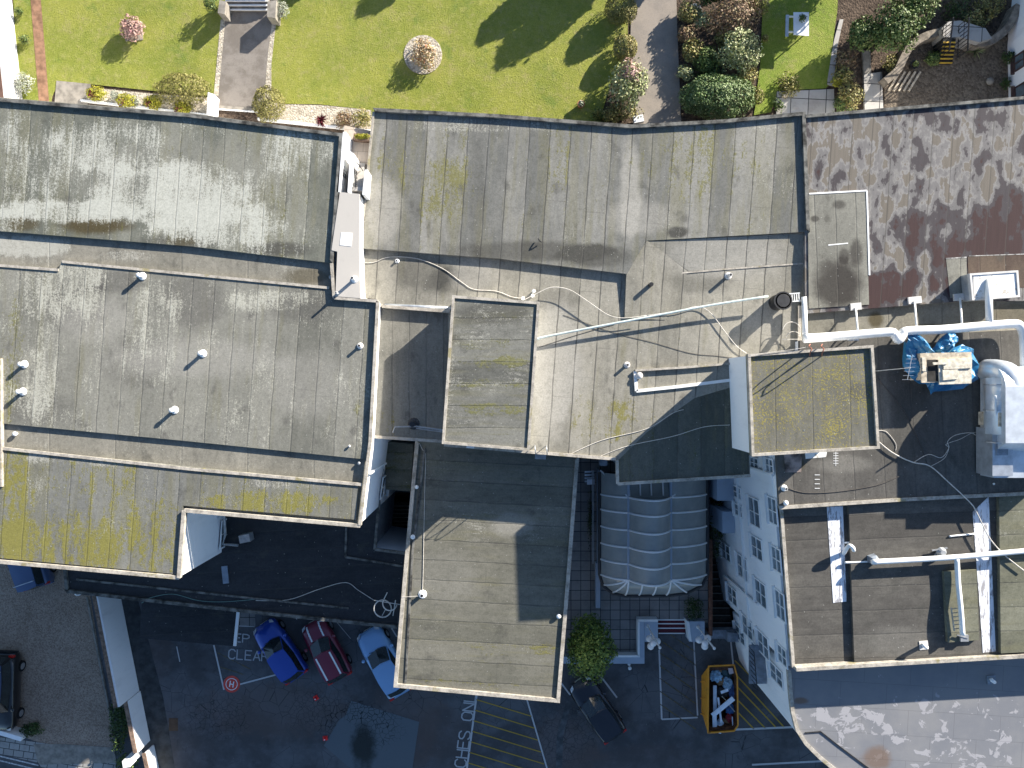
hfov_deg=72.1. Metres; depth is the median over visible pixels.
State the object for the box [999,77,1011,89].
shrub
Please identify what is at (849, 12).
garden soil terrain
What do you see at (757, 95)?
shrub
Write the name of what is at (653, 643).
lamp post
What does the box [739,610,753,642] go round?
window
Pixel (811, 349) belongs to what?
tower ladder
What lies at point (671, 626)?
entrance steps
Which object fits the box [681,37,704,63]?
shrub
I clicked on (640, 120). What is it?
stone block
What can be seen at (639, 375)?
dome vent
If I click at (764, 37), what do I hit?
shrub
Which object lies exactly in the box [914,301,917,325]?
thin pipe
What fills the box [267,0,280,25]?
wall pier
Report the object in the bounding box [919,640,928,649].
bent vent
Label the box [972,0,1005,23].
shrub
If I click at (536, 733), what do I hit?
line marking
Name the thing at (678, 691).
hatch marking
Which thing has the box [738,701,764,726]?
hatch marking
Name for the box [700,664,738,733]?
skip
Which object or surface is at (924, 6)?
tree
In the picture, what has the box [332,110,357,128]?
shrub
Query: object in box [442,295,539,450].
raised roof box
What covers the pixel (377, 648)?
parked car
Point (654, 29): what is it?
path beside lawn
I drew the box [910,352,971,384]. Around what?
boarded hatch
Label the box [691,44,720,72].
shrub
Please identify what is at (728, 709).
rubbish bag
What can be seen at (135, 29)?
shrub
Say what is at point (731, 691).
rubbish bag
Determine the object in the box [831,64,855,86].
shrub
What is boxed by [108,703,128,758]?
hedge
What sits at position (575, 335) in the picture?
cable
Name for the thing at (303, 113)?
gravel bed by wall
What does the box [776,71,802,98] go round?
shrub
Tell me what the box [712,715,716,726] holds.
board
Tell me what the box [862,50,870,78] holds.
concrete strip
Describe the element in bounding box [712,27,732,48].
shrub
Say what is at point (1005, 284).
roof box
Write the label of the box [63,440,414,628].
link roof
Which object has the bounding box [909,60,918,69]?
plant pot
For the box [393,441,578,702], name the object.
flat roofed block
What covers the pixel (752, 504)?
window
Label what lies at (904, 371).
aerial
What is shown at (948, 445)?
cable
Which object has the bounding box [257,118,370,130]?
garden wall
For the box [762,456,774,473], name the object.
window
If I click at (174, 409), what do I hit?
vent pipe
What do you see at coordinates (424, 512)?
cable
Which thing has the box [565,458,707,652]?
terrace
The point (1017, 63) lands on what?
window
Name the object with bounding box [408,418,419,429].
vent pipe
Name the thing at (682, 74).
shrub
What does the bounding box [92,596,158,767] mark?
boundary wall
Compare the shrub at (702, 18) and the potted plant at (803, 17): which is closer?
the potted plant at (803, 17)
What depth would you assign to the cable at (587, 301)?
32.46 m
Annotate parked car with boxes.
[0,650,25,730]
[253,618,308,685]
[302,620,351,685]
[357,626,411,701]
[570,675,626,744]
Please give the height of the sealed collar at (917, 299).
0.100 m
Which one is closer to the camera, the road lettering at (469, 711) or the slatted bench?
the slatted bench
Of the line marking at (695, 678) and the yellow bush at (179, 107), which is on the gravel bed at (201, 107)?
the yellow bush at (179, 107)
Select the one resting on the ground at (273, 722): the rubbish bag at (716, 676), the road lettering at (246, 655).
the road lettering at (246, 655)
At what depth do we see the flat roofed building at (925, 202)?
32.55 m
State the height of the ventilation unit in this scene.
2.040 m
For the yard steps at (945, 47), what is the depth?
35.21 m
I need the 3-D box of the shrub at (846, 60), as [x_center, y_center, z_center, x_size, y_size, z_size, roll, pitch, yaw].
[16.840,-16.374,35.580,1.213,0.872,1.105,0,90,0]
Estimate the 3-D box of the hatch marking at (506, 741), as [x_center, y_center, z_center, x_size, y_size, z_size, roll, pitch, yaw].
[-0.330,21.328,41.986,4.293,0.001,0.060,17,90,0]
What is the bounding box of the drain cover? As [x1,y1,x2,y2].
[169,718,177,730]
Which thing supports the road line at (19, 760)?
on the road
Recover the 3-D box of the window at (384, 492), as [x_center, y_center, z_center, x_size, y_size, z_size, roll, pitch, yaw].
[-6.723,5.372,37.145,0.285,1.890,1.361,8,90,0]
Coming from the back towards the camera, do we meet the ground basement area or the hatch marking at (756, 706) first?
the ground basement area
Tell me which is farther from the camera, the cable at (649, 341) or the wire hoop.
the cable at (649, 341)
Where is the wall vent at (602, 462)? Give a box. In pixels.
[599,459,606,465]
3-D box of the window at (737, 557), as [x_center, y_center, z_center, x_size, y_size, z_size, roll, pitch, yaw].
[12.572,10.010,38.507,0.237,1.790,1.460,-5,90,0]
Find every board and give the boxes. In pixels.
[711,696,734,716]
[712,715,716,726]
[713,685,716,710]
[717,697,721,722]
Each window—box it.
[219,518,226,549]
[379,475,388,499]
[718,538,730,563]
[724,581,737,608]
[731,501,742,518]
[732,620,745,647]
[733,484,741,500]
[733,550,748,582]
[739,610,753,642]
[745,493,761,529]
[747,532,763,562]
[750,456,758,468]
[751,574,767,610]
[754,625,769,662]
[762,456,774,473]
[764,493,778,526]
[766,659,783,690]
[767,542,782,575]
[771,585,786,624]
[774,639,787,669]
[1010,50,1023,74]
[1011,82,1023,96]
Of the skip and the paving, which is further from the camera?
the skip
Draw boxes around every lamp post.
[646,625,660,649]
[695,625,715,649]
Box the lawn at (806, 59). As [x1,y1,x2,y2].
[754,0,837,114]
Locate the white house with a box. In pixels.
[1007,0,1023,96]
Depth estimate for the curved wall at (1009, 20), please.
35.35 m
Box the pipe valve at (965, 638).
[957,634,968,641]
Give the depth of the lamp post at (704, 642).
39.15 m
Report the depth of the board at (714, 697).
40.84 m
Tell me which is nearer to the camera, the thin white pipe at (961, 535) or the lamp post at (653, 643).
the thin white pipe at (961, 535)
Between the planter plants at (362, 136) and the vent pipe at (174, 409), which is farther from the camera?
the planter plants at (362, 136)
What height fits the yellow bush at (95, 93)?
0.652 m
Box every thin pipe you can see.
[855,307,858,329]
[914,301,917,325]
[959,298,962,322]
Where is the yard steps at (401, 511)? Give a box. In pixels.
[392,497,409,527]
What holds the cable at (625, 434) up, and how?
on the flat roofed building at (616, 219)
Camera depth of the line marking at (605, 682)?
41.99 m
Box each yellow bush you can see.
[86,85,107,101]
[115,92,136,107]
[142,94,162,109]
[172,101,195,112]
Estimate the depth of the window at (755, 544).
35.95 m
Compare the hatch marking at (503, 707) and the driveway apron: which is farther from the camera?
the hatch marking at (503, 707)
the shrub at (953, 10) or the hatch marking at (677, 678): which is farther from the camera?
the hatch marking at (677, 678)
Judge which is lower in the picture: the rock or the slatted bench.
the slatted bench
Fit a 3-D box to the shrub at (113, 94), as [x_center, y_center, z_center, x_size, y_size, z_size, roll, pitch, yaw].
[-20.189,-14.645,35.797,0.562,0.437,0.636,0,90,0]
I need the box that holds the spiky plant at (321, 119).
[314,113,327,126]
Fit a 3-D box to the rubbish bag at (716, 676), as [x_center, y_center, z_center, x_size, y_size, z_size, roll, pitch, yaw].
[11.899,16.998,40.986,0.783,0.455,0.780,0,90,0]
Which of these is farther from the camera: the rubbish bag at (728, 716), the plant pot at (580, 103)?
the rubbish bag at (728, 716)
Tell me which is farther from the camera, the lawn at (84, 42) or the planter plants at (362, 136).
the lawn at (84, 42)
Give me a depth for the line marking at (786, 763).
41.99 m
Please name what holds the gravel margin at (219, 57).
on the path at (246, 40)
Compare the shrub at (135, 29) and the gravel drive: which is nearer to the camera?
the shrub at (135, 29)
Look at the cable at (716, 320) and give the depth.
32.68 m
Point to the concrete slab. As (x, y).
(873, 90)
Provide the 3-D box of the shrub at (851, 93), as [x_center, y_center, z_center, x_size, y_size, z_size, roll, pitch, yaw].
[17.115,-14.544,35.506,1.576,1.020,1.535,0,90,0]
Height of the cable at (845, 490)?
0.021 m
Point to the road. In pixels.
(4, 765)
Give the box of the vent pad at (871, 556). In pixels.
[867,553,878,564]
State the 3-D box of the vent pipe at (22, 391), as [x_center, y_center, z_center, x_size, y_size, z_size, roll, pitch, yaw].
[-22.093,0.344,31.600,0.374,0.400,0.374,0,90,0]
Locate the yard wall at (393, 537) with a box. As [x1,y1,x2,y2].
[377,526,406,550]
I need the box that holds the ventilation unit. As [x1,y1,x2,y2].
[976,359,1023,477]
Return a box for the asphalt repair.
[122,599,174,767]
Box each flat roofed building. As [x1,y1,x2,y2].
[0,97,395,579]
[363,108,809,485]
[755,96,1023,337]
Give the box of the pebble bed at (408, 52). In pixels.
[404,35,441,73]
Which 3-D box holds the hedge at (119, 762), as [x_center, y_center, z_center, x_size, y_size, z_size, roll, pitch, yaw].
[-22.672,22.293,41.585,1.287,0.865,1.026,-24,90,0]
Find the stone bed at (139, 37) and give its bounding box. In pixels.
[123,20,142,40]
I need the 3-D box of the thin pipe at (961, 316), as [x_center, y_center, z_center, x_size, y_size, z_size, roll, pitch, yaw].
[20.432,-3.313,32.040,0.090,0.858,1.384,18,90,0]
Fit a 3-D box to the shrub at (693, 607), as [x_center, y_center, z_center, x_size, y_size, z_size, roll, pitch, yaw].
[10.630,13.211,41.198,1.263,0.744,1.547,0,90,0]
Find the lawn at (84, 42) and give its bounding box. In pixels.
[41,0,224,101]
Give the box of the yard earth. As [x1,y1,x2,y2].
[884,33,1008,107]
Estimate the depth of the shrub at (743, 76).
35.47 m
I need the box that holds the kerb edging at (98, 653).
[86,597,117,748]
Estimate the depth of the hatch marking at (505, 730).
41.99 m
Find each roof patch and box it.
[784,453,801,471]
[805,452,826,458]
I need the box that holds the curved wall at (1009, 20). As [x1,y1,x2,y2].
[878,3,1019,87]
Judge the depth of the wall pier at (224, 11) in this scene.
35.32 m
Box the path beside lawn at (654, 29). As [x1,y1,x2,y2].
[630,0,680,123]
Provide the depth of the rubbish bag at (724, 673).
41.03 m
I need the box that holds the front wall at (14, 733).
[0,726,26,740]
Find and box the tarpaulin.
[902,333,978,393]
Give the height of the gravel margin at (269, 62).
0.003 m
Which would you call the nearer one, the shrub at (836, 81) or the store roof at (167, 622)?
the shrub at (836, 81)
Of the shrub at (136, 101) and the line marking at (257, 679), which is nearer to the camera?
the shrub at (136, 101)
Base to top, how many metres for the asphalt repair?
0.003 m
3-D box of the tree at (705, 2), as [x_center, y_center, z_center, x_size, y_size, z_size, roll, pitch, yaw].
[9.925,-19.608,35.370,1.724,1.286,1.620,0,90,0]
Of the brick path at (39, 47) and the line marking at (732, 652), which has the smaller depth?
the brick path at (39, 47)
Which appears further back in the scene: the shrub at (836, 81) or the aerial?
the shrub at (836, 81)
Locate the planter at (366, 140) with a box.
[353,133,369,142]
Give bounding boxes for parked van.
[7,564,56,592]
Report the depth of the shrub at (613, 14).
35.10 m
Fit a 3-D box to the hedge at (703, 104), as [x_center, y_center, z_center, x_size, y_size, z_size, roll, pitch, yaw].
[10.282,-14.399,35.304,4.013,1.437,2.429,0,90,0]
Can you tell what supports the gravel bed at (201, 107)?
on the garden soil terrain at (849, 12)
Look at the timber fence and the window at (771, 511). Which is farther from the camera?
the timber fence
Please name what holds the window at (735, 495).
in the white building at (842, 669)
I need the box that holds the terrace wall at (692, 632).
[563,561,704,663]
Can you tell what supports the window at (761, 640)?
in the white building at (842, 669)
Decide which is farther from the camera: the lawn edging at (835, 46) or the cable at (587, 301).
the lawn edging at (835, 46)
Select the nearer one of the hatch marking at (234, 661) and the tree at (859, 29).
the tree at (859, 29)
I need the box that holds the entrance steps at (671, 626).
[658,619,684,633]
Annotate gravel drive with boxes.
[0,564,112,746]
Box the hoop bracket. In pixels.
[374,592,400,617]
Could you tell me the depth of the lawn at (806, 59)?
35.98 m
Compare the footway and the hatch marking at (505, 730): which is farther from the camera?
the hatch marking at (505, 730)
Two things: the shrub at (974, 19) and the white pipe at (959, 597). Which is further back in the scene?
the shrub at (974, 19)
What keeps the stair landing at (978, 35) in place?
on the yard earth
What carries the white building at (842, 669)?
on the ground at (273, 722)
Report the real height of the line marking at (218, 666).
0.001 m
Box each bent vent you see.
[842,544,855,554]
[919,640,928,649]
[986,675,995,684]
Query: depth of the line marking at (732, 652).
41.99 m
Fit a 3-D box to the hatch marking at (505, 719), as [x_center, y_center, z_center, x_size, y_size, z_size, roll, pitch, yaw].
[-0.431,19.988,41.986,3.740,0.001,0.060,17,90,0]
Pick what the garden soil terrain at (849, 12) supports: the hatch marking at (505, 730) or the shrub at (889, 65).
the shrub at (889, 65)
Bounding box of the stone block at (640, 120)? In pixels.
[632,114,643,123]
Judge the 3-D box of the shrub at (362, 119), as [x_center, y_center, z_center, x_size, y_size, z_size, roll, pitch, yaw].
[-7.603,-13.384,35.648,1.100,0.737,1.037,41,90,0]
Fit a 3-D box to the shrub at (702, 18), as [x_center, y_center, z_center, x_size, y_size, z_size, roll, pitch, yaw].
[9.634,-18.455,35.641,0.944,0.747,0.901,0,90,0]
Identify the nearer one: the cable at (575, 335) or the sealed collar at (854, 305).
the sealed collar at (854, 305)
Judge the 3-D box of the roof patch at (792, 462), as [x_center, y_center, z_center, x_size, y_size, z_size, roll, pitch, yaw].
[12.843,3.598,32.215,0.819,0.070,0.878,0,90,0]
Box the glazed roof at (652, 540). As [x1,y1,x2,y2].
[592,469,708,597]
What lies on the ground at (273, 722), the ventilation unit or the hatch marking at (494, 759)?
the hatch marking at (494, 759)
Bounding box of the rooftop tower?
[729,345,879,455]
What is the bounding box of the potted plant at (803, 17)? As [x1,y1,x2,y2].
[798,13,806,22]
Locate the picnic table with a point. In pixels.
(800, 29)
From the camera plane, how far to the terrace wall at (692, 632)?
41.05 m
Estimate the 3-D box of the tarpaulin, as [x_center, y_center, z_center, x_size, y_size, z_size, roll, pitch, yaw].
[19.399,-0.972,31.660,3.345,0.894,2.916,0,90,0]
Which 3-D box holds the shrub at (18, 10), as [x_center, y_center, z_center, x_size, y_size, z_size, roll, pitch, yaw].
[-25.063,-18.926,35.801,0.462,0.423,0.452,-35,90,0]
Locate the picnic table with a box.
[785,12,808,36]
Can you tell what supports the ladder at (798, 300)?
on the flue
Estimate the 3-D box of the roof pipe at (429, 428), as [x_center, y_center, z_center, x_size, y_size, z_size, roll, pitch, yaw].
[-4.195,2.127,32.825,2.795,0.129,0.398,0,90,0]
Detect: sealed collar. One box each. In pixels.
[850,303,861,310]
[907,296,921,303]
[953,293,963,300]
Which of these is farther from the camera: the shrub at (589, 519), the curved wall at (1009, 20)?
the shrub at (589, 519)
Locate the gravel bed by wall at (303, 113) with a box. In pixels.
[264,103,371,128]
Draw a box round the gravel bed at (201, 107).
[88,89,208,115]
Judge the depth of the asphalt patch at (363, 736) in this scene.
41.99 m
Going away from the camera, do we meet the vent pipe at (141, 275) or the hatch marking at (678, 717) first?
the vent pipe at (141, 275)
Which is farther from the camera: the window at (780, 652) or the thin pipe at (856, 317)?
the window at (780, 652)
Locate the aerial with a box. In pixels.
[875,357,913,379]
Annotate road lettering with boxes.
[228,649,265,660]
[237,633,249,642]
[454,695,476,767]
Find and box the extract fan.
[238,532,253,543]
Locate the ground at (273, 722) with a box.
[0,490,828,767]
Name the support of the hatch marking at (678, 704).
on the ground at (273, 722)
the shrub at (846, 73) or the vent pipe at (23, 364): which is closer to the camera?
the vent pipe at (23, 364)
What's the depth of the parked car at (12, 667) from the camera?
41.00 m
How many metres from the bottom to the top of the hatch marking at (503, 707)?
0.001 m
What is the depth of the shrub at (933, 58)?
35.58 m
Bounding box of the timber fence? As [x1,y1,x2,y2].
[706,539,712,635]
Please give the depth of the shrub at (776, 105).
35.72 m
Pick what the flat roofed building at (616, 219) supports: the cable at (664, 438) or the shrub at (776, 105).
the cable at (664, 438)
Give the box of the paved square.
[239,613,254,626]
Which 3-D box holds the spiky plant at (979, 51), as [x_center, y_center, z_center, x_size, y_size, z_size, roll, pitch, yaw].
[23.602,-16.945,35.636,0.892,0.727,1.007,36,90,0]
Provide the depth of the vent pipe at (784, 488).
32.15 m
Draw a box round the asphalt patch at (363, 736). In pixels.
[324,701,418,767]
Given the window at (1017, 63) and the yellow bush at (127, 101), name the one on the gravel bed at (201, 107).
the yellow bush at (127, 101)
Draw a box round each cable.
[142,594,253,602]
[256,582,372,600]
[370,256,517,297]
[419,443,425,590]
[526,287,646,317]
[539,325,610,347]
[564,315,730,357]
[571,409,683,453]
[601,425,724,455]
[647,306,745,352]
[789,476,898,492]
[876,377,926,462]
[880,443,1023,570]
[915,432,974,461]
[932,432,975,465]
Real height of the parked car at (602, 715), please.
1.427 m
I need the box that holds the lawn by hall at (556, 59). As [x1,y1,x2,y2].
[271,0,627,121]
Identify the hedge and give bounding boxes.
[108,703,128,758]
[115,752,138,767]
[677,72,755,119]
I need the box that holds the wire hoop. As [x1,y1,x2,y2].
[783,322,801,339]
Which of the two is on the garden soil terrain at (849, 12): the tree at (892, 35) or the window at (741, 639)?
the tree at (892, 35)
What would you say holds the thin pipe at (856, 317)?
attached to the white duct at (899, 336)
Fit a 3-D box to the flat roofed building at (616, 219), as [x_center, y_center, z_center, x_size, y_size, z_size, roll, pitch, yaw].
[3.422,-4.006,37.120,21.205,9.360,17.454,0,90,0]
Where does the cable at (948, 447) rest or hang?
on the white building at (842, 669)
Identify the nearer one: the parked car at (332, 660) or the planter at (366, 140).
the planter at (366, 140)
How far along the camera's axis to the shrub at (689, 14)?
35.33 m
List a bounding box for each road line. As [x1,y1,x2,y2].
[0,756,37,765]
[0,760,30,767]
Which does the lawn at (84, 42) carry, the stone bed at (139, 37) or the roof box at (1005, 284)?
the stone bed at (139, 37)
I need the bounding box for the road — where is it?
[0,754,40,767]
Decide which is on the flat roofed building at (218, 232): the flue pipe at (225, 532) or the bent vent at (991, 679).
the flue pipe at (225, 532)
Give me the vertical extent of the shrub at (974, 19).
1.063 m
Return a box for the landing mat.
[223,676,239,692]
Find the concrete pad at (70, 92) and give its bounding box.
[55,81,90,104]
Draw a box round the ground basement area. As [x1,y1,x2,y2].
[709,524,734,621]
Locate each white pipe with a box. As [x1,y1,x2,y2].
[844,561,866,563]
[870,548,1023,564]
[949,533,974,536]
[954,559,964,635]
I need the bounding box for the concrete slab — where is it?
[863,72,882,109]
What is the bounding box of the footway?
[0,737,115,767]
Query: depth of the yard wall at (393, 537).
38.70 m
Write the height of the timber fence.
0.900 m
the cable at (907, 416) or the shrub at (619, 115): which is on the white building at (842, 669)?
the cable at (907, 416)
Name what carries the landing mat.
on the ground at (273, 722)
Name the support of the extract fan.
on the link roof at (273, 564)
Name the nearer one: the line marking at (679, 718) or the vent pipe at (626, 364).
the vent pipe at (626, 364)
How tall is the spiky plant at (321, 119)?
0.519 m
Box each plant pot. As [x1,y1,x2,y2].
[577,100,584,108]
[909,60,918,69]
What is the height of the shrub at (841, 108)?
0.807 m
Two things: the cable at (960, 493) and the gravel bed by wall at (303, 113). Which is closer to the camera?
the cable at (960, 493)
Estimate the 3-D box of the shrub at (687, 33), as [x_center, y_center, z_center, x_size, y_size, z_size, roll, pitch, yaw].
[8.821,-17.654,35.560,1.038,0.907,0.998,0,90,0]
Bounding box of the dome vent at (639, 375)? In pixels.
[636,372,642,378]
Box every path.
[31,0,48,100]
[215,12,271,108]
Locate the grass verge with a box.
[13,0,38,99]
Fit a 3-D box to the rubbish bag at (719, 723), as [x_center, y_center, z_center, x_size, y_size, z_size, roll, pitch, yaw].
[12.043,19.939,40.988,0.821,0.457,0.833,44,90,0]
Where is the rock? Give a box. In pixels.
[986,77,993,84]
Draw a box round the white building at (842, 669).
[709,330,1023,767]
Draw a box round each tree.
[565,612,617,685]
[700,0,723,6]
[846,14,882,52]
[866,0,924,52]
[890,0,941,28]
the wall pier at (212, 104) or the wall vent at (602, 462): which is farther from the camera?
the wall vent at (602, 462)
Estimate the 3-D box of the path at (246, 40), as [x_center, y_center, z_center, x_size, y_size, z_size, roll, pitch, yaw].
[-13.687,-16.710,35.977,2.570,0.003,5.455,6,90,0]
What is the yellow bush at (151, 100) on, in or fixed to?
on the gravel bed at (201, 107)
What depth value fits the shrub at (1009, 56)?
35.59 m
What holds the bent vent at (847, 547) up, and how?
on the white building at (842, 669)
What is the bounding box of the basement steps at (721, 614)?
[713,550,731,626]
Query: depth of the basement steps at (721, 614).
42.71 m
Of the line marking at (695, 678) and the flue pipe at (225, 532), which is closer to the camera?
the flue pipe at (225, 532)
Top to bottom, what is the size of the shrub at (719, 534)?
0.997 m
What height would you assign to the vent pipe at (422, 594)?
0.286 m
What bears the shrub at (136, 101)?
on the gravel bed at (201, 107)
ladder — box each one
[535,445,547,459]
[789,292,799,301]
[808,344,823,355]
[950,607,958,630]
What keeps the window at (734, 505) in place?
in the white building at (842, 669)
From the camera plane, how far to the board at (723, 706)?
40.53 m
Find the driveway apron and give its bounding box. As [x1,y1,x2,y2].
[33,744,115,764]
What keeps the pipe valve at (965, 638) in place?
on the white building at (842, 669)
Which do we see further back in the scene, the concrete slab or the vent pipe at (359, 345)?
the concrete slab
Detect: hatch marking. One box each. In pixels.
[218,653,250,669]
[469,752,520,767]
[471,741,543,763]
[472,731,540,751]
[474,720,537,740]
[475,710,534,728]
[476,699,530,715]
[660,653,695,677]
[660,666,695,690]
[660,678,695,703]
[660,691,696,716]
[660,704,695,729]
[661,641,693,663]
[738,676,783,726]
[738,687,775,726]
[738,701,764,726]
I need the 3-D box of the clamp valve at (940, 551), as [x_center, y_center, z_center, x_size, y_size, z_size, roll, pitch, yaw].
[19.585,7.705,32.237,0.714,0.274,0.458,0,90,0]
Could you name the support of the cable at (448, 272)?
on the flat roofed building at (616, 219)
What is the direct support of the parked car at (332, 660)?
on the ground at (273, 722)
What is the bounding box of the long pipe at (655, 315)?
[537,295,767,339]
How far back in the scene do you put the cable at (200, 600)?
36.55 m
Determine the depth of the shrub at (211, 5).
35.40 m
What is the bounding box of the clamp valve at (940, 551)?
[931,547,947,555]
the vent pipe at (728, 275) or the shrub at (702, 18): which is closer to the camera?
the vent pipe at (728, 275)
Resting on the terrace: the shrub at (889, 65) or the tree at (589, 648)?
the tree at (589, 648)
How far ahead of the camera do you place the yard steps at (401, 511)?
42.75 m
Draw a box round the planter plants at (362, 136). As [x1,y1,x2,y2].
[354,133,369,138]
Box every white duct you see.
[801,297,807,334]
[802,319,1023,365]
[985,278,992,321]
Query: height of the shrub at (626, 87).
1.545 m
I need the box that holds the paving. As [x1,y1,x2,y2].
[776,89,834,114]
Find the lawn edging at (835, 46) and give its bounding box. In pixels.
[827,19,842,85]
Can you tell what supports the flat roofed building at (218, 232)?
on the ground at (273, 722)
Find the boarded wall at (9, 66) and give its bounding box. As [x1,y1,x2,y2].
[0,0,21,98]
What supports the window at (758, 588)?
in the white building at (842, 669)
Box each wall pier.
[207,92,218,116]
[218,0,231,21]
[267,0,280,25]
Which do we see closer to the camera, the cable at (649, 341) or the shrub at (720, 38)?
the cable at (649, 341)
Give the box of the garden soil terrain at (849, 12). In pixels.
[12,0,1011,132]
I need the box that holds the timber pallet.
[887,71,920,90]
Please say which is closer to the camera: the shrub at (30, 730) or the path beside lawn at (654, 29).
the path beside lawn at (654, 29)
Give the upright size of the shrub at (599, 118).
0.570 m
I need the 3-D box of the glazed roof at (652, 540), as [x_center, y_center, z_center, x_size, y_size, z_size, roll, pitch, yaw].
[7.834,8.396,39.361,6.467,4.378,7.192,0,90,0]
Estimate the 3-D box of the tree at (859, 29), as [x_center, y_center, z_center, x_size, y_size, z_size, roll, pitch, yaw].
[17.519,-17.389,35.159,1.843,1.703,1.885,0,90,0]
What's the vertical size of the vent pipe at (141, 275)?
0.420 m
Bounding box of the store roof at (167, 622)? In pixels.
[140,601,239,645]
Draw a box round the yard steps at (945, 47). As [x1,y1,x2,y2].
[932,17,969,64]
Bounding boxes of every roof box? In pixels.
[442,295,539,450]
[961,270,1019,301]
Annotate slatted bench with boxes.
[585,471,591,484]
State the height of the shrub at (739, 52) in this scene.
1.550 m
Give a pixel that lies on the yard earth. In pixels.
(964, 76)
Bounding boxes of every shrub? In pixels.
[13,72,35,94]
[14,7,23,15]
[18,35,30,44]
[19,722,44,737]
[109,89,120,101]
[119,13,145,41]
[132,97,139,106]
[152,72,213,105]
[203,0,218,13]
[251,84,285,123]
[277,0,289,19]
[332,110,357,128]
[351,106,370,128]
[410,37,439,71]
[586,491,591,551]
[589,106,607,121]
[590,102,643,122]
[603,57,649,112]
[604,0,637,25]
[613,33,637,62]
[675,64,693,81]
[676,24,696,42]
[677,0,701,23]
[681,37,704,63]
[684,596,704,620]
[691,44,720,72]
[693,10,710,28]
[694,59,725,88]
[702,0,761,43]
[709,498,725,563]
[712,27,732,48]
[715,24,763,74]
[737,65,759,86]
[746,85,764,104]
[748,0,769,16]
[761,34,768,41]
[771,97,785,112]
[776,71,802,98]
[830,73,843,87]
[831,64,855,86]
[833,49,857,68]
[833,94,852,111]
[835,80,864,110]
[881,53,896,71]
[924,50,940,66]
[939,0,973,21]
[962,5,989,26]
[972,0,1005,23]
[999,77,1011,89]
[1001,51,1014,65]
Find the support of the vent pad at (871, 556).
on the white building at (842, 669)
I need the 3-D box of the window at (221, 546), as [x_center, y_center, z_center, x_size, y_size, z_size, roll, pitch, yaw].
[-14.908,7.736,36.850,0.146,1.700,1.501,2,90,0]
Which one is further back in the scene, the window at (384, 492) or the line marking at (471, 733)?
the line marking at (471, 733)
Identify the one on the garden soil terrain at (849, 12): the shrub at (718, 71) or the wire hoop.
the shrub at (718, 71)
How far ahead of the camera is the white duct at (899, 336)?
31.49 m
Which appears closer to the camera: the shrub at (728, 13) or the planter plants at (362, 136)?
the planter plants at (362, 136)
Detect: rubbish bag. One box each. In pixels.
[710,670,722,682]
[717,686,728,697]
[717,719,723,733]
[721,664,731,677]
[722,677,732,689]
[725,704,733,713]
[725,713,732,722]
[728,684,733,697]
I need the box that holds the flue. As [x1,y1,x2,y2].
[769,291,792,309]
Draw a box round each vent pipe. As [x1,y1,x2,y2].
[15,388,26,395]
[17,360,27,367]
[136,272,145,279]
[169,406,178,413]
[197,350,206,357]
[350,276,357,282]
[357,343,362,348]
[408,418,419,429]
[418,590,426,598]
[624,362,629,367]
[725,272,732,279]
[781,485,787,490]
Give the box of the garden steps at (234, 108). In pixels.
[218,105,258,112]
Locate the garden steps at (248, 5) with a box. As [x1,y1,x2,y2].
[225,0,271,11]
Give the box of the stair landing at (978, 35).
[932,21,991,48]
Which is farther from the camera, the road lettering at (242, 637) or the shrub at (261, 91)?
the road lettering at (242, 637)
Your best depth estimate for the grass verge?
35.98 m
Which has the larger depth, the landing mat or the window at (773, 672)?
the landing mat
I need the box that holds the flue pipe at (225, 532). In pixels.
[222,516,238,546]
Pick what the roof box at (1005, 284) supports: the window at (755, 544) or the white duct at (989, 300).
the white duct at (989, 300)
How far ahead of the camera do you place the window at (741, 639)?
40.72 m
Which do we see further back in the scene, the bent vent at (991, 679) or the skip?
the skip
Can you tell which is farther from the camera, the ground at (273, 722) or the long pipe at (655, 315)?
the ground at (273, 722)
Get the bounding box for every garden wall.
[80,99,206,114]
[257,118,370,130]
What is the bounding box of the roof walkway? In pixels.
[332,132,370,298]
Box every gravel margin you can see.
[214,19,224,95]
[265,25,275,98]
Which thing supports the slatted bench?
on the terrace
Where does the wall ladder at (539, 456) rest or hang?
attached to the flat roofed building at (616, 219)
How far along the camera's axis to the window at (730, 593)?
41.06 m
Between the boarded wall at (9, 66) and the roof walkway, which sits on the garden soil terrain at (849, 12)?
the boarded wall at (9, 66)
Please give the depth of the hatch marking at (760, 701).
41.99 m
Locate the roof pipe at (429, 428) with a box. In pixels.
[392,425,442,432]
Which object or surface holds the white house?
on the garden soil terrain at (849, 12)
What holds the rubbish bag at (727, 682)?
in the skip
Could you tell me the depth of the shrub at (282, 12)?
35.51 m
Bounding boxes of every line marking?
[213,645,224,689]
[240,674,275,684]
[466,695,477,767]
[526,700,547,767]
[601,678,616,697]
[658,650,662,718]
[662,717,697,719]
[693,642,697,715]
[730,642,733,663]
[735,726,791,730]
[752,760,821,765]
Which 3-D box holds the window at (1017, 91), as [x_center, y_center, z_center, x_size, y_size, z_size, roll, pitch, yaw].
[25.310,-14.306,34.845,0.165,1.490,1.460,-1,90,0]
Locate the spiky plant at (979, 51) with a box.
[965,47,984,58]

